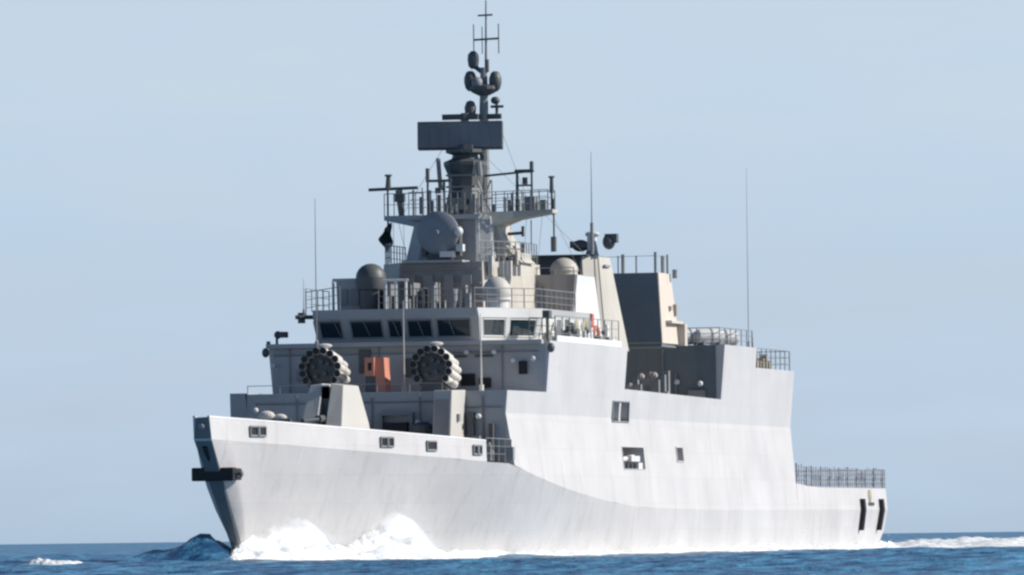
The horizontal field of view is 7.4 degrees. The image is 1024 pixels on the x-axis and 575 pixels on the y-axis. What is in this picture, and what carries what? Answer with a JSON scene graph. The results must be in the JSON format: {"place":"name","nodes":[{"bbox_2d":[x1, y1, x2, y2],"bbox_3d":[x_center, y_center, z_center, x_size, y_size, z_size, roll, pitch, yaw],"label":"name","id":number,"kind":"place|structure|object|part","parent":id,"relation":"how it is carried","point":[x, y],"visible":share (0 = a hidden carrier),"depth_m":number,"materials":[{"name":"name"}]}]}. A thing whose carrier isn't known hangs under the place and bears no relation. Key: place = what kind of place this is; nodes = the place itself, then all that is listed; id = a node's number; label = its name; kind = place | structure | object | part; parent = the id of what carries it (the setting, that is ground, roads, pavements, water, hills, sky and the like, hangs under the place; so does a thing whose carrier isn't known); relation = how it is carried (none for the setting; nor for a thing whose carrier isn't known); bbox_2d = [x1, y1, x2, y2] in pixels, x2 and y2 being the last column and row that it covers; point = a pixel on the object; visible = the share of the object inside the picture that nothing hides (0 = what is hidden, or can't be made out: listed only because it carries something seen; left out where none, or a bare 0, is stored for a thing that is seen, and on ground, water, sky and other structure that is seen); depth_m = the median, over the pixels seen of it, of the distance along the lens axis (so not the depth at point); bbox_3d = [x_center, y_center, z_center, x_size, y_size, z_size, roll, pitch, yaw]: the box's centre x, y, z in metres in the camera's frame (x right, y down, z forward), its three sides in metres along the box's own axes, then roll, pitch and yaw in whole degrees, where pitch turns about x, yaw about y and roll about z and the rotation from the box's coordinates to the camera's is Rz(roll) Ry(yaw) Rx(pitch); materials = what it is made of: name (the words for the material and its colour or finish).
{"place":"outdoors","nodes":[
{"label":"outdoors","id":0,"kind":"place"},
{"bbox_2d":[0,532,1023,574],"bbox_3d":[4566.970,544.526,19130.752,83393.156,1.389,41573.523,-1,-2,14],"label":"sea","id":1,"kind":"structure","parent":0,"point":[203,554],"depth_m":239.66,"materials":[{"name":"liquid"}]},
{"bbox_2d":[27,558,82,564],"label":"whitecap","id":2,"kind":"object","parent":1,"relation":"on","point":[45,561],"visible":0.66,"depth_m":299.16,"materials":[{"name":"white liquid"}]},
{"bbox_2d":[192,0,887,552],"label":"warship","id":3,"kind":"object","parent":1,"relation":"on","point":[518,406],"visible":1,"depth_m":341.76,"materials":[{"name":"paint"}]},
{"bbox_2d":[340,289,347,305],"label":"locker door","id":4,"kind":"structure","parent":3,"relation":"in","point":[343,292],"depth_m":341.95,"materials":[{"name":"grey metal"}]},
{"bbox_2d":[351,289,358,304],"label":"locker door","id":5,"kind":"structure","parent":3,"relation":"in","point":[354,292],"depth_m":341.87,"materials":[{"name":"grey metal"}]},
{"bbox_2d":[364,357,390,391],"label":"orange locker","id":6,"kind":"object","parent":3,"relation":"on","point":[377,373],"visible":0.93,"depth_m":335.19,"materials":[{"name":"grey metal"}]},
{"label":"door panel","id":7,"kind":"part","parent":6,"relation":"part of","materials":[{"name":"orange paint"}]},
{"bbox_2d":[378,222,392,250],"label":"flag","id":8,"kind":"object","parent":3,"relation":"hanging from","point":[385,237],"visible":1,"depth_m":346.45,"materials":[{"name":"fabric"}]},
{"bbox_2d":[594,325,599,335],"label":"lifebuoy","id":9,"kind":"object","parent":3,"relation":"attached to","point":[595,330],"visible":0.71,"depth_m":349.33,"materials":[{"name":"red paint"}]},
{"bbox_2d":[640,378,651,390],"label":"door","id":10,"kind":"structure","parent":3,"relation":"in","point":[646,381],"depth_m":371.01,"materials":[{"name":"grey metal"}]},
{"bbox_2d":[687,329,699,344],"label":"life raft canister","id":11,"kind":"object","parent":3,"relation":"on","point":[690,335],"visible":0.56,"depth_m":371.35,"materials":[{"name":"white paint"}]},
{"bbox_2d":[697,328,724,344],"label":"life raft canister","id":12,"kind":"object","parent":3,"relation":"on","point":[712,339],"visible":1,"depth_m":371.31,"materials":[{"name":"white paint"}]},
{"bbox_2d":[712,330,738,345],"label":"life raft canister","id":13,"kind":"object","parent":3,"relation":"on","point":[727,333],"visible":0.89,"depth_m":374.52,"materials":[{"name":"white paint"}]},
{"bbox_2d":[231,525,904,559],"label":"bow wave foam","id":14,"kind":"object","parent":1,"relation":"on","point":[396,549],"visible":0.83,"depth_m":319.71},
{"bbox_2d":[237,529,526,559],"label":"spray veil","id":15,"kind":"object","parent":14,"relation":"on","point":[380,538],"visible":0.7,"depth_m":320.13,"materials":[{"name":"white liquid"}]},
{"bbox_2d":[230,503,1019,559],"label":"spray","id":16,"kind":"object","parent":1,"relation":"on","point":[433,541],"visible":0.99,"depth_m":322.18,"materials":[{"name":"white liquid"}]},
{"bbox_2d":[893,536,1023,547],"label":"wake foam","id":17,"kind":"object","parent":1,"relation":"on","point":[984,542],"visible":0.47,"depth_m":429.90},
{"bbox_2d":[0,0,1023,543],"label":"sky","id":18,"kind":"structure","parent":0,"point":[168,168],"materials":[{"name":"blue"}]}
]}

